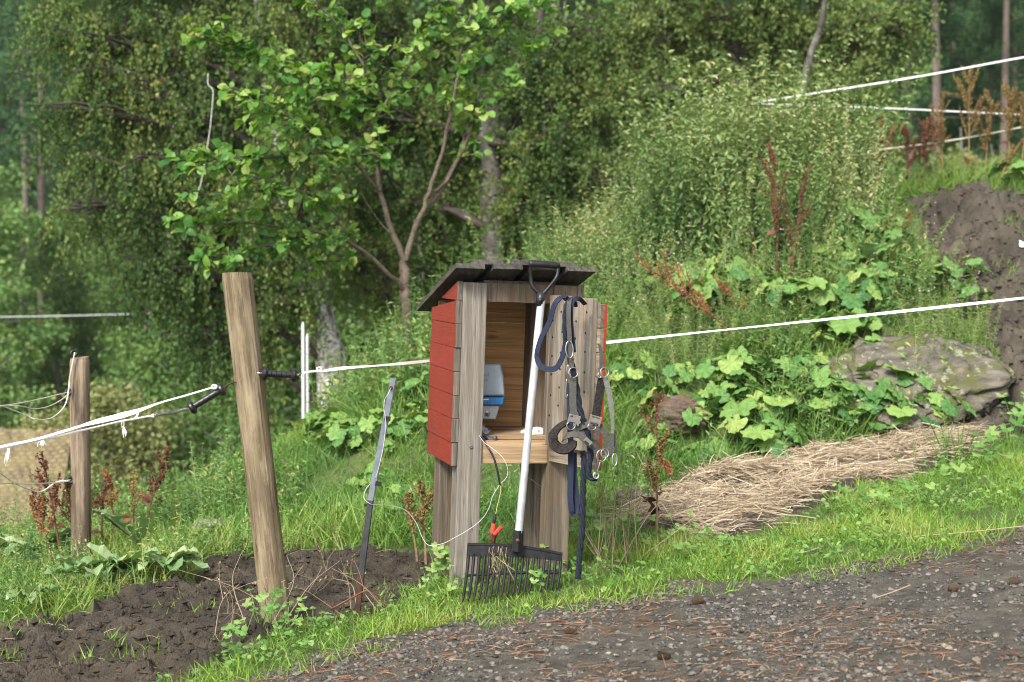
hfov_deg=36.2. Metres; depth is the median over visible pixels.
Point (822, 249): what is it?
coltsfoot
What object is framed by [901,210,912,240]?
dock plant
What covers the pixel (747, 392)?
coltsfoot
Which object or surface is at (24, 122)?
pine tree
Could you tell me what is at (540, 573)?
buttercup plant
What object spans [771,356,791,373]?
coltsfoot
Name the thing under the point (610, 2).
leafy tree
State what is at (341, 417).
coltsfoot
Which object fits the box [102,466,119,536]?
dock plant
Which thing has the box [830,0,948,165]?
pine tree
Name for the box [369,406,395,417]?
coltsfoot
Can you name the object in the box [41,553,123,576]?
leafy dock
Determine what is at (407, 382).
coltsfoot
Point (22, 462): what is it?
shed
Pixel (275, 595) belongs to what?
buttercup plant
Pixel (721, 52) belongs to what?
leafy tree
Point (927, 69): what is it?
leafy tree
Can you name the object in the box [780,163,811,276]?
dock plant
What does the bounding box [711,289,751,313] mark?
coltsfoot
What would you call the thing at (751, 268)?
coltsfoot
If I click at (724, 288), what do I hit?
dock plant
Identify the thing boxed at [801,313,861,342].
coltsfoot
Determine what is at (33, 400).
fence string
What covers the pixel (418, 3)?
pine tree
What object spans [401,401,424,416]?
coltsfoot
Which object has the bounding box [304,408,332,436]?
coltsfoot
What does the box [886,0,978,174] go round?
pine tree
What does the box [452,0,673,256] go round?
leafy tree
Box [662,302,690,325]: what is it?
coltsfoot
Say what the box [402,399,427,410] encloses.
coltsfoot
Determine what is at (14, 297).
leafy tree
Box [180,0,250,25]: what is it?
pine tree
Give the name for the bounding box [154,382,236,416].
gate connector
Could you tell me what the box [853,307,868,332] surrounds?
coltsfoot
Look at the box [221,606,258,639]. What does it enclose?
buttercup plant
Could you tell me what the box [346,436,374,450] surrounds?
coltsfoot
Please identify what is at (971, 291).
coltsfoot
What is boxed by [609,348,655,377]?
coltsfoot
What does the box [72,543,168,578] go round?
leafy dock
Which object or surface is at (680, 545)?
buttercup plant
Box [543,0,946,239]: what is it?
willow tree
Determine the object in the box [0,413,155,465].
fence string
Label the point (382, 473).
coltsfoot
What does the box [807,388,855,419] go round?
coltsfoot
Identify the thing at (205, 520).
rock
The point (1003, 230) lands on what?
dirt mound
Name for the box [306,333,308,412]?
white pole
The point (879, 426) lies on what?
coltsfoot
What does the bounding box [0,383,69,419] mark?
fence string
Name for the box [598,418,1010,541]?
hay
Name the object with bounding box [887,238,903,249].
coltsfoot
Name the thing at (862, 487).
buttercup plant
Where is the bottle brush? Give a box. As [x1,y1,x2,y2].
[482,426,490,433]
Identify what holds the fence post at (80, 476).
on the ground at (356, 456)
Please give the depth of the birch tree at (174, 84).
14.86 m
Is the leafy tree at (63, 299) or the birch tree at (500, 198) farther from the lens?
the leafy tree at (63, 299)
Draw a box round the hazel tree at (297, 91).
[158,0,569,360]
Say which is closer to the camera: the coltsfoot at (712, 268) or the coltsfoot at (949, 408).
the coltsfoot at (949, 408)
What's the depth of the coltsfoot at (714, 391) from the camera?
9.30 m
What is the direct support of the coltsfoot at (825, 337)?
on the ground at (356, 456)
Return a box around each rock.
[190,518,225,531]
[613,488,648,507]
[653,394,709,437]
[818,331,1015,431]
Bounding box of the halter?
[548,297,617,475]
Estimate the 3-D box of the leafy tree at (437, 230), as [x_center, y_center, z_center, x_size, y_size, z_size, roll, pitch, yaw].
[-0.140,-1.932,30.647,4.178,7.772,4.321,-1,3,-20]
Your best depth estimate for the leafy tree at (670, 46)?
30.70 m
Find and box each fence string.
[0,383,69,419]
[0,392,67,406]
[0,395,66,408]
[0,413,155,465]
[0,472,69,492]
[0,481,69,483]
[68,352,75,391]
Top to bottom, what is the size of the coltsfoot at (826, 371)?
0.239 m
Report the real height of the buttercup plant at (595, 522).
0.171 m
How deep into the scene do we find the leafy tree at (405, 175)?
28.71 m
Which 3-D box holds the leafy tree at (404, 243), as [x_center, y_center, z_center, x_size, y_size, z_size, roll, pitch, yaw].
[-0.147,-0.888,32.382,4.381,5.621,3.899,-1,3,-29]
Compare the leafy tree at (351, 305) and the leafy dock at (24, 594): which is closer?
the leafy dock at (24, 594)
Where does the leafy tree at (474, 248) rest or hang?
on the ground at (356, 456)
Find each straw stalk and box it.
[875,585,910,598]
[917,526,1023,536]
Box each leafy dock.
[0,526,70,555]
[6,583,64,603]
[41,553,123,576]
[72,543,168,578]
[92,508,157,544]
[123,545,209,571]
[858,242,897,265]
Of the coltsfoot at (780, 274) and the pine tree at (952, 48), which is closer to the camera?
the coltsfoot at (780, 274)
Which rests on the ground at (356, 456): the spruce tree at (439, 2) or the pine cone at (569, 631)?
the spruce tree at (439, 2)
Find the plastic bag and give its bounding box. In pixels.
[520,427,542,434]
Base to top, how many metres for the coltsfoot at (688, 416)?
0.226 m
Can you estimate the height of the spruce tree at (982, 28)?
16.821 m
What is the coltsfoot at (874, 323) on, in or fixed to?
on the ground at (356, 456)
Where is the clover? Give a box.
[156,443,1023,681]
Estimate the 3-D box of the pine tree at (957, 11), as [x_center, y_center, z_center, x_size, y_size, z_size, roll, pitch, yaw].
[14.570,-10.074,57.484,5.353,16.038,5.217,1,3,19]
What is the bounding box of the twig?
[330,590,392,609]
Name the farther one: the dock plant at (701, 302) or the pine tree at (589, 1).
the pine tree at (589, 1)
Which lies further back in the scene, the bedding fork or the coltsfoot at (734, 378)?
the coltsfoot at (734, 378)
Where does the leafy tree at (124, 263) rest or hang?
on the ground at (356, 456)
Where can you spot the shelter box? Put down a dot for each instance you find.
(464, 303)
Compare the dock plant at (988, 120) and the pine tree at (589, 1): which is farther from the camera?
the pine tree at (589, 1)
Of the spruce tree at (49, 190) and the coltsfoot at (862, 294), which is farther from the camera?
the spruce tree at (49, 190)
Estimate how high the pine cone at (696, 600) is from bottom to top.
0.036 m
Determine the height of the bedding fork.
1.299 m
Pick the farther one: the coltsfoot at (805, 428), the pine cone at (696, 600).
the coltsfoot at (805, 428)
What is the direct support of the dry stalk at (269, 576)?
on the mud
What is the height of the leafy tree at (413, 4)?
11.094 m
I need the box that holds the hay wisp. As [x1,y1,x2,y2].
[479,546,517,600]
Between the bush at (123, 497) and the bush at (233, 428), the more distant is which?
the bush at (233, 428)
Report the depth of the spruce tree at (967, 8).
89.24 m
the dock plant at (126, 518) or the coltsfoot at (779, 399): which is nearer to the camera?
the dock plant at (126, 518)
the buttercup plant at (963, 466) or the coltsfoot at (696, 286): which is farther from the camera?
the coltsfoot at (696, 286)
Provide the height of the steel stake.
0.969 m
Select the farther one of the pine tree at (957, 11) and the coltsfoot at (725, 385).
the pine tree at (957, 11)
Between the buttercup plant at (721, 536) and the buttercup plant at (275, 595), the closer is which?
the buttercup plant at (275, 595)
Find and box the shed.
[0,427,69,529]
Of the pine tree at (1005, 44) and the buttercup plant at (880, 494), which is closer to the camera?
the buttercup plant at (880, 494)
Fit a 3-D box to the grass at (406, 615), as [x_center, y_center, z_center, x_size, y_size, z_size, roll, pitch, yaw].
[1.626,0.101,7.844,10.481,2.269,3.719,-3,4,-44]
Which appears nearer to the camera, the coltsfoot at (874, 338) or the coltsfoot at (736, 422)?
the coltsfoot at (736, 422)
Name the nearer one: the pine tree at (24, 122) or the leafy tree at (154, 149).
the pine tree at (24, 122)
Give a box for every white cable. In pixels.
[364,435,507,545]
[375,388,390,478]
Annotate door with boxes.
[545,295,607,469]
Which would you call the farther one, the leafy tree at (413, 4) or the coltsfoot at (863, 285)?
the leafy tree at (413, 4)
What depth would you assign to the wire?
26.33 m
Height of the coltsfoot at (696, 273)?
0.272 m
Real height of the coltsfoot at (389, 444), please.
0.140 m
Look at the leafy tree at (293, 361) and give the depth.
27.04 m
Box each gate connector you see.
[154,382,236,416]
[258,366,302,381]
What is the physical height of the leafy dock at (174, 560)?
0.095 m
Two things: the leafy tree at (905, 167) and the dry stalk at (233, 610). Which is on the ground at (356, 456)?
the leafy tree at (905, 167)
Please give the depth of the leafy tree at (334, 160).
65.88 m
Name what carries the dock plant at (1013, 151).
on the ground at (356, 456)
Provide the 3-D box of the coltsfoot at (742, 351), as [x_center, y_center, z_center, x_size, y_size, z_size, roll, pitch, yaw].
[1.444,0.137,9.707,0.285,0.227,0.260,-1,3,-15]
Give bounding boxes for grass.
[0,185,1023,681]
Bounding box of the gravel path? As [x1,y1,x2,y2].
[234,527,1023,681]
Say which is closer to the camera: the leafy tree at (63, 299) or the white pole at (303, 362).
the white pole at (303, 362)
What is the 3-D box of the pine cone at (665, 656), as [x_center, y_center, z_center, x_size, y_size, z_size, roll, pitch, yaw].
[0.476,0.992,4.920,0.046,0.036,0.036,1,3,11]
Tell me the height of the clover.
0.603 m
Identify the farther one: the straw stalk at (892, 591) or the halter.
the halter
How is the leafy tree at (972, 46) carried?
on the ground at (356, 456)
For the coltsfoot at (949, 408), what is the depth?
9.33 m
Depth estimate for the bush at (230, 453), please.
18.78 m
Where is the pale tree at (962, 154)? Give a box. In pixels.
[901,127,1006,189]
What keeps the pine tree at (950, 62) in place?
on the ground at (356, 456)
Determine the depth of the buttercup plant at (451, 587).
6.15 m
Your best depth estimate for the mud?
6.47 m
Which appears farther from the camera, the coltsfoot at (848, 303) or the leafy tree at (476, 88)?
the leafy tree at (476, 88)
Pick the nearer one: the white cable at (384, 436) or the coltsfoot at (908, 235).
the white cable at (384, 436)
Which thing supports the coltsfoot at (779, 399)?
on the ground at (356, 456)
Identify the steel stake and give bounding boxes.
[354,378,396,617]
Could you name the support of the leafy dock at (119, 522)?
on the ground at (356, 456)
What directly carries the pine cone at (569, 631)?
on the gravel path
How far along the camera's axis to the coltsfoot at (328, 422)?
10.10 m
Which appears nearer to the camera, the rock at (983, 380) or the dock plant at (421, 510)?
the dock plant at (421, 510)
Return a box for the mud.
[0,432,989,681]
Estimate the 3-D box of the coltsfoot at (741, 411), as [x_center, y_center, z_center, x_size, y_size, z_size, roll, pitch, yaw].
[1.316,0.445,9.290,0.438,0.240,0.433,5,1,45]
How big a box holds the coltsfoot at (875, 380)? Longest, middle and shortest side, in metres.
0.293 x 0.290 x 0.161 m
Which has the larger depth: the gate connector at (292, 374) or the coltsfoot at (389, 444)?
the coltsfoot at (389, 444)
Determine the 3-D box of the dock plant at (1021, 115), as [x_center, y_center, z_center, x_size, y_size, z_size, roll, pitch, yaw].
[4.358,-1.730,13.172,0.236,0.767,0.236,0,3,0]
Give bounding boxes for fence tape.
[0,384,216,447]
[301,297,1023,374]
[754,56,1023,102]
[762,103,1018,114]
[842,126,1022,152]
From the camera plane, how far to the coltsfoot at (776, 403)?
9.20 m
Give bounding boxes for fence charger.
[483,363,504,419]
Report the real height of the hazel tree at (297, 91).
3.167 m
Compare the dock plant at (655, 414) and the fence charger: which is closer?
the fence charger
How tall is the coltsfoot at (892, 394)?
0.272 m
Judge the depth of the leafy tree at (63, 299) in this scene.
41.89 m
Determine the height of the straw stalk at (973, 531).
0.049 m
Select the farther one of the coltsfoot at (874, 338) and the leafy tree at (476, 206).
the leafy tree at (476, 206)
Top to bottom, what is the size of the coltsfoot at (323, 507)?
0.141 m
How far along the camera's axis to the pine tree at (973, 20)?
57.52 m
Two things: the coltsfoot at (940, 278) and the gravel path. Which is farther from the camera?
the coltsfoot at (940, 278)
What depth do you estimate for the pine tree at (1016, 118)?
49.70 m
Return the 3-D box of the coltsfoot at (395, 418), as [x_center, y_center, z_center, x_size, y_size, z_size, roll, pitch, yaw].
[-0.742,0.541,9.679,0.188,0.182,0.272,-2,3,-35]
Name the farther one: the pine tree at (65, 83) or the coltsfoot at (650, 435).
the pine tree at (65, 83)
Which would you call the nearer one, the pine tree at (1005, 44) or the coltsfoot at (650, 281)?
the coltsfoot at (650, 281)
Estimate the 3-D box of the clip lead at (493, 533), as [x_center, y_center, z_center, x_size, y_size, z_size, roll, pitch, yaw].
[-0.090,0.592,6.165,0.045,0.425,0.153,-2,3,-41]
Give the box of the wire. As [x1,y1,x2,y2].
[0,312,164,317]
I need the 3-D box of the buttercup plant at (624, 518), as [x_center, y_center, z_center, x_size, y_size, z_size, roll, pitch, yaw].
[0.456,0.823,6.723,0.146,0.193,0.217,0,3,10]
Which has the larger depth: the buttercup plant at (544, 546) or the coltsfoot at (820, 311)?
the coltsfoot at (820, 311)
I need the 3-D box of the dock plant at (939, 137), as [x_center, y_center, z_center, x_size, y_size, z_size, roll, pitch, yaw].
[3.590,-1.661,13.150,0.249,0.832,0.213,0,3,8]
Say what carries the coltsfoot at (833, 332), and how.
on the ground at (356, 456)
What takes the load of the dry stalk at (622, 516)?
on the ground at (356, 456)
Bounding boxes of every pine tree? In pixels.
[0,0,76,314]
[0,0,118,415]
[0,1,63,296]
[18,0,133,340]
[62,0,133,203]
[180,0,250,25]
[348,0,425,93]
[503,1,583,35]
[529,0,577,33]
[547,0,620,41]
[569,0,616,36]
[711,0,751,94]
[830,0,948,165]
[848,0,999,173]
[880,0,998,177]
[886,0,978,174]
[887,2,981,181]
[911,0,980,180]
[943,0,1023,159]
[950,2,955,136]
[953,0,1023,159]
[979,24,1023,136]
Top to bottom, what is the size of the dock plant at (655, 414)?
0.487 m
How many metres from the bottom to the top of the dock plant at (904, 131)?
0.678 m
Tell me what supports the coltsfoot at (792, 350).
on the ground at (356, 456)
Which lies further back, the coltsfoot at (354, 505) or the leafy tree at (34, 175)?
the leafy tree at (34, 175)
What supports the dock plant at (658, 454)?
on the ground at (356, 456)
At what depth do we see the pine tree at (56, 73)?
59.71 m
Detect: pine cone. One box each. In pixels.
[564,626,576,635]
[656,651,670,659]
[691,596,703,604]
[947,583,958,591]
[1008,577,1021,584]
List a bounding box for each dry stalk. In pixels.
[180,529,339,628]
[215,561,302,638]
[296,554,386,613]
[528,413,733,570]
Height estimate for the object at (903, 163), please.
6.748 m
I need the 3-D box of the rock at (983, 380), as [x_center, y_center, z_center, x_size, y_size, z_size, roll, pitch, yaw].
[2.479,0.294,9.732,1.302,0.390,0.980,-5,37,-8]
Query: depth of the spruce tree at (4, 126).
57.73 m
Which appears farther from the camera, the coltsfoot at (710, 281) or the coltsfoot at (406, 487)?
the coltsfoot at (710, 281)
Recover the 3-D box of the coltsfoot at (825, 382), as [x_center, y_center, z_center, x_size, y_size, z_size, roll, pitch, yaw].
[1.864,0.300,9.443,0.332,0.271,0.347,-1,3,-26]
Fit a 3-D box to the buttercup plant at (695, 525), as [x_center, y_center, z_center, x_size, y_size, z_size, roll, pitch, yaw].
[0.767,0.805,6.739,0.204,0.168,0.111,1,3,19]
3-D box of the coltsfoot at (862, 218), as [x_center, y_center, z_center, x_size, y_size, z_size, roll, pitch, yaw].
[2.469,-0.854,11.453,0.462,0.375,0.478,0,3,10]
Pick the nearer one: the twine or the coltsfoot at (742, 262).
the coltsfoot at (742, 262)
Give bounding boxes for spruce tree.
[0,0,54,174]
[0,17,77,335]
[11,159,106,378]
[50,0,165,245]
[113,0,180,142]
[399,0,463,189]
[585,0,645,153]
[928,0,984,31]
[929,0,1023,173]
[942,0,1023,172]
[947,1,1023,149]
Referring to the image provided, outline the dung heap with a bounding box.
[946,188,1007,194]
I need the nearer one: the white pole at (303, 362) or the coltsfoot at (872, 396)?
the coltsfoot at (872, 396)
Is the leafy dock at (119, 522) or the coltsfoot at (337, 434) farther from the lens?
the coltsfoot at (337, 434)
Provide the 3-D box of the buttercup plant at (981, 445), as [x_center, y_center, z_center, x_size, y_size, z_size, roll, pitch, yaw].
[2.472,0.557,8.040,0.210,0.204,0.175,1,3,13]
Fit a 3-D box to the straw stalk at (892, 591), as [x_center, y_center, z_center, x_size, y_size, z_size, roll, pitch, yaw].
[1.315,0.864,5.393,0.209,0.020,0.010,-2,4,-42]
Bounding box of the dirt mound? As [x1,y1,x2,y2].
[899,180,1023,438]
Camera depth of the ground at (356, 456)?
8.39 m
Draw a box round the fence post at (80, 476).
[64,349,91,558]
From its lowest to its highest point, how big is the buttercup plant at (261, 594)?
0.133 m
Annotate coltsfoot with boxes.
[294,410,325,431]
[303,416,339,445]
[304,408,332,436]
[316,499,357,521]
[321,407,357,427]
[321,419,338,430]
[321,422,354,449]
[323,424,363,455]
[331,498,366,511]
[346,413,382,437]
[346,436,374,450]
[346,467,395,494]
[350,488,385,503]
[362,438,396,455]
[364,460,399,492]
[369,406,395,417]
[372,413,415,437]
[373,414,413,438]
[376,490,408,518]
[381,371,421,401]
[383,479,431,501]
[399,371,428,398]
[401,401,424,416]
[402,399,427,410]
[404,406,427,438]
[608,360,635,393]
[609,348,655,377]
[612,367,652,397]
[622,433,678,457]
[625,436,666,458]
[627,276,664,299]
[633,419,673,435]
[636,376,679,406]
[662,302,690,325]
[662,361,695,388]
[664,401,712,426]
[669,266,730,314]
[670,280,731,317]
[676,275,726,309]
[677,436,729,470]
[679,258,718,278]
[691,388,709,399]
[695,354,757,383]
[696,381,734,406]
[697,265,728,278]
[702,255,749,279]
[703,396,760,429]
[707,243,738,265]
[709,280,736,302]
[709,372,744,393]
[709,381,740,405]
[710,352,726,361]
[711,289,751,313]
[715,261,732,275]
[715,354,776,382]
[716,414,783,453]
[717,334,777,357]
[723,261,767,292]
[723,369,752,389]
[725,255,745,274]
[727,345,765,364]
[727,371,756,391]
[730,380,763,409]
[732,432,758,448]
[736,265,770,288]
[738,356,774,378]
[740,421,808,460]
[744,236,781,257]
[753,280,799,312]
[756,377,814,418]
[762,276,804,301]
[762,389,798,416]
[764,272,812,299]
[765,428,792,441]
[767,357,807,380]
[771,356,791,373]
[778,345,816,366]
[780,418,813,447]
[789,368,852,404]
[792,260,833,277]
[792,352,828,374]
[795,370,840,388]
[798,272,856,305]
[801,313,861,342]
[805,330,834,351]
[805,365,843,389]
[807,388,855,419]
[808,401,866,430]
[809,387,824,396]
[810,323,840,346]
[811,305,869,332]
[812,218,861,243]
[813,236,867,270]
[819,198,880,237]
[824,253,863,270]
[826,250,871,270]
[834,405,859,425]
[836,270,888,303]
[838,283,882,308]
[838,372,859,396]
[841,382,867,404]
[843,260,887,282]
[843,264,885,285]
[843,333,883,344]
[849,404,874,431]
[851,308,882,335]
[852,275,888,305]
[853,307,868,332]
[853,373,891,401]
[854,359,918,378]
[854,377,895,404]
[856,258,878,269]
[856,375,878,381]
[856,395,886,416]
[857,229,886,242]
[863,228,909,245]
[864,380,910,415]
[868,420,887,430]
[872,376,907,404]
[875,243,921,280]
[880,215,913,244]
[881,262,915,292]
[886,392,939,431]
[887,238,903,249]
[896,368,933,390]
[922,256,963,286]
[927,387,976,426]
[930,267,949,289]
[933,264,976,292]
[955,278,995,310]
[956,254,993,278]
[987,159,1023,188]
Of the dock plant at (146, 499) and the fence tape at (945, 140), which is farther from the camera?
the fence tape at (945, 140)
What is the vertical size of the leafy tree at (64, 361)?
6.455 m
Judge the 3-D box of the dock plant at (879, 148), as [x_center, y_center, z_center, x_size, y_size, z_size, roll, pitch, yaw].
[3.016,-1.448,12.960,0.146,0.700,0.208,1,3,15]
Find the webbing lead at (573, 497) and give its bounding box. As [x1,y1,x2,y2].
[534,295,586,515]
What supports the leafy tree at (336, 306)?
on the ground at (356, 456)
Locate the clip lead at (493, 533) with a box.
[480,436,502,542]
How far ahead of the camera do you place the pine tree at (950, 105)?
49.75 m
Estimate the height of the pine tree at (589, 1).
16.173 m
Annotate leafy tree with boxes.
[0,125,100,311]
[0,156,77,428]
[0,182,99,424]
[0,204,50,360]
[0,243,123,417]
[0,256,14,382]
[23,211,120,407]
[31,206,150,385]
[75,268,184,405]
[98,239,315,470]
[101,226,177,332]
[133,124,182,212]
[144,146,376,421]
[155,198,401,440]
[224,155,335,405]
[284,234,389,417]
[301,181,409,382]
[302,135,428,391]
[309,94,372,189]
[319,74,480,349]
[325,0,410,84]
[326,0,424,178]
[346,18,456,172]
[392,28,611,255]
[394,85,545,293]
[396,0,671,231]
[401,229,453,287]
[422,150,611,289]
[427,225,564,258]
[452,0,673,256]
[561,150,634,253]
[581,0,778,158]
[666,26,752,107]
[721,0,941,133]
[725,67,935,193]
[847,109,918,170]
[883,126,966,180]
[915,69,1021,171]
[947,19,1011,148]
[978,144,1017,180]
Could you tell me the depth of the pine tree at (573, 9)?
65.27 m
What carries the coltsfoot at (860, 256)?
on the ground at (356, 456)
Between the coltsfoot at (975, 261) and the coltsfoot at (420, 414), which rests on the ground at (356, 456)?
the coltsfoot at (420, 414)
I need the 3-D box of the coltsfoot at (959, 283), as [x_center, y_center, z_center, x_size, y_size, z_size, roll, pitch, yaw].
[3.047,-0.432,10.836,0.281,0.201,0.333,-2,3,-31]
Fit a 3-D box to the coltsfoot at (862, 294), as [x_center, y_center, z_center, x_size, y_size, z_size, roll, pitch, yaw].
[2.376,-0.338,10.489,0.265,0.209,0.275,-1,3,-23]
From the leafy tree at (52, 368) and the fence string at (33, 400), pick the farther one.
the leafy tree at (52, 368)
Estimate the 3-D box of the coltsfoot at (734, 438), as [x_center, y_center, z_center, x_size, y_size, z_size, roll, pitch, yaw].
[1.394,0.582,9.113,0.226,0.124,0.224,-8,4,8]
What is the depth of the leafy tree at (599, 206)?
26.38 m
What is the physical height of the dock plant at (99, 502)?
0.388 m
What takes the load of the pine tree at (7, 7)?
on the ground at (356, 456)
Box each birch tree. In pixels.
[0,0,366,446]
[298,0,637,347]
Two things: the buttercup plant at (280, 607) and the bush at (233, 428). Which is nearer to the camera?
the buttercup plant at (280, 607)
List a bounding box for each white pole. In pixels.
[301,322,304,417]
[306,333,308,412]
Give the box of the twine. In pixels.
[197,80,212,192]
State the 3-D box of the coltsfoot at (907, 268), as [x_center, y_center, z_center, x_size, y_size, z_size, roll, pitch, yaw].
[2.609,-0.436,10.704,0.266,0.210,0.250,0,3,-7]
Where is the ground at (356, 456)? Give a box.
[0,0,1023,681]
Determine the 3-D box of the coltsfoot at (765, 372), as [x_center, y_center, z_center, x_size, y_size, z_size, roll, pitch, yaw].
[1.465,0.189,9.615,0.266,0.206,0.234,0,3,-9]
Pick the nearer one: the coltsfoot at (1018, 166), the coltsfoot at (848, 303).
the coltsfoot at (848, 303)
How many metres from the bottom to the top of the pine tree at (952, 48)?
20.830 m
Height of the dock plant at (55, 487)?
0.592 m
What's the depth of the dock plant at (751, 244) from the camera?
11.17 m
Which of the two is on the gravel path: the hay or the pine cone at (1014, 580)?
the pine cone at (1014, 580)
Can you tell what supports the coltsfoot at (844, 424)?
on the ground at (356, 456)
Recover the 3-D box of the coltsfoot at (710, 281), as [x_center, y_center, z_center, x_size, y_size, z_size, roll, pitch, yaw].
[1.262,-0.335,10.463,0.428,0.338,0.407,0,3,8]
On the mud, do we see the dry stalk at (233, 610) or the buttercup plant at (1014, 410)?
the dry stalk at (233, 610)
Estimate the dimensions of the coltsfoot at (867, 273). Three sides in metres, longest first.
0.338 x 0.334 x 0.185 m
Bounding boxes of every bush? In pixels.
[61,332,278,490]
[67,461,196,514]
[92,461,209,517]
[128,360,315,488]
[143,443,279,494]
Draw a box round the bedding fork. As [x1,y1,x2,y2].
[462,260,562,601]
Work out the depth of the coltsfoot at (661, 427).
9.15 m
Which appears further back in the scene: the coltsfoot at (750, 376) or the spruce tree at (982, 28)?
the spruce tree at (982, 28)
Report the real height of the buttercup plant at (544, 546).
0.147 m
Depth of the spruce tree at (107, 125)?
65.22 m
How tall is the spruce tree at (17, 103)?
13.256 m
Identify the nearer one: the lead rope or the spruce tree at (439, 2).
the lead rope
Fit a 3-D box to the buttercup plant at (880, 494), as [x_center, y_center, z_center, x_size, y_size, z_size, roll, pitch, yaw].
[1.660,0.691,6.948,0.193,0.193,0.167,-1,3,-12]
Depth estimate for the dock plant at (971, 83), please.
13.15 m
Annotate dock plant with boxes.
[28,492,53,563]
[29,451,66,562]
[57,476,70,527]
[91,478,113,541]
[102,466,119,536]
[120,469,143,545]
[138,445,170,516]
[401,489,419,560]
[412,479,433,563]
[635,252,733,336]
[639,390,664,450]
[640,428,670,535]
[659,456,674,482]
[712,276,753,329]
[744,229,756,263]
[749,140,789,284]
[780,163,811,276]
[841,105,864,187]
[867,124,884,177]
[874,110,899,184]
[892,122,917,178]
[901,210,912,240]
[913,116,942,192]
[925,94,952,187]
[940,64,987,183]
[976,88,1000,178]
[994,79,1020,174]
[997,138,1023,186]
[1015,92,1023,160]
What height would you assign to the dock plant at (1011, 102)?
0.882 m
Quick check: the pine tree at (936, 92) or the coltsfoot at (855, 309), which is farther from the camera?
the pine tree at (936, 92)
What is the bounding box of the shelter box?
[417,259,607,591]
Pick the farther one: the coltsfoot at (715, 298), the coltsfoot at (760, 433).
the coltsfoot at (715, 298)
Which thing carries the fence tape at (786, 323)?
attached to the gate connector at (292, 374)
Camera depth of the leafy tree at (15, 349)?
37.66 m
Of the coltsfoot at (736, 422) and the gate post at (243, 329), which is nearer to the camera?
the gate post at (243, 329)
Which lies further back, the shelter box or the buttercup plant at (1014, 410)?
the buttercup plant at (1014, 410)
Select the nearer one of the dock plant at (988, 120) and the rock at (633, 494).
the rock at (633, 494)
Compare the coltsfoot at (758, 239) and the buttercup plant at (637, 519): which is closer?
the buttercup plant at (637, 519)
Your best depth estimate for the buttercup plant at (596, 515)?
7.04 m
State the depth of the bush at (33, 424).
21.95 m
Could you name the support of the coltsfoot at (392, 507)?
on the ground at (356, 456)
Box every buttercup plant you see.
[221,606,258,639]
[221,623,247,658]
[242,587,285,626]
[249,592,276,621]
[267,601,307,636]
[291,596,329,630]
[418,557,450,591]
[425,541,448,582]
[432,564,469,597]
[528,569,547,604]
[540,544,584,576]
[569,508,610,543]
[586,519,619,560]
[599,508,635,554]
[620,512,655,546]
[665,509,711,544]
[667,523,696,560]
[700,529,741,554]
[838,481,875,516]
[863,475,912,513]
[908,469,947,507]
[941,447,973,485]
[972,429,1011,467]
[985,412,1023,455]
[999,391,1023,436]
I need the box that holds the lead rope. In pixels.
[562,297,601,579]
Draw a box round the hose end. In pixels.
[482,432,497,440]
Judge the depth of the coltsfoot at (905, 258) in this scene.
10.90 m
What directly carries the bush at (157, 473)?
on the ground at (356, 456)
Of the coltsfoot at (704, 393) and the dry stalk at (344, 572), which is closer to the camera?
the dry stalk at (344, 572)
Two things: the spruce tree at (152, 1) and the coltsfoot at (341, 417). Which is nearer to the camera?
the coltsfoot at (341, 417)
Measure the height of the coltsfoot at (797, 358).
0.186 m
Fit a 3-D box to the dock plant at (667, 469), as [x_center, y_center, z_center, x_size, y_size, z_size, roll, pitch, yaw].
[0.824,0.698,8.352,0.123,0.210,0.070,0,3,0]
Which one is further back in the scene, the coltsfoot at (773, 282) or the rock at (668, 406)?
the coltsfoot at (773, 282)
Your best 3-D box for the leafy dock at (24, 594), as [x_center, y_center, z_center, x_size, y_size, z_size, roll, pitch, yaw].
[-2.080,1.085,6.810,0.172,0.082,0.228,1,3,23]
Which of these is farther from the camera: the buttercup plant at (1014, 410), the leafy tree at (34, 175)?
the leafy tree at (34, 175)
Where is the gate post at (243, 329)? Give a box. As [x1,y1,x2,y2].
[222,272,291,624]
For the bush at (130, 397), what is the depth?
24.82 m
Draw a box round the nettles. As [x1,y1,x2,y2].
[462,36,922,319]
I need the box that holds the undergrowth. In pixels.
[0,141,1006,619]
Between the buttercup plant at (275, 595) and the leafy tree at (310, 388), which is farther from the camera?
the leafy tree at (310, 388)
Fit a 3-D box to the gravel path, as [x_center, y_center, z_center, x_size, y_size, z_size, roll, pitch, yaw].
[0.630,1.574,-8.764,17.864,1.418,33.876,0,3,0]
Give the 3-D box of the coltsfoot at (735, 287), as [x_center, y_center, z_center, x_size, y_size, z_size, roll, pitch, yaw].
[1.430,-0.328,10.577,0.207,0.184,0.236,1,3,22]
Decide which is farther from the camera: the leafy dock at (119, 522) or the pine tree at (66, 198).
the pine tree at (66, 198)

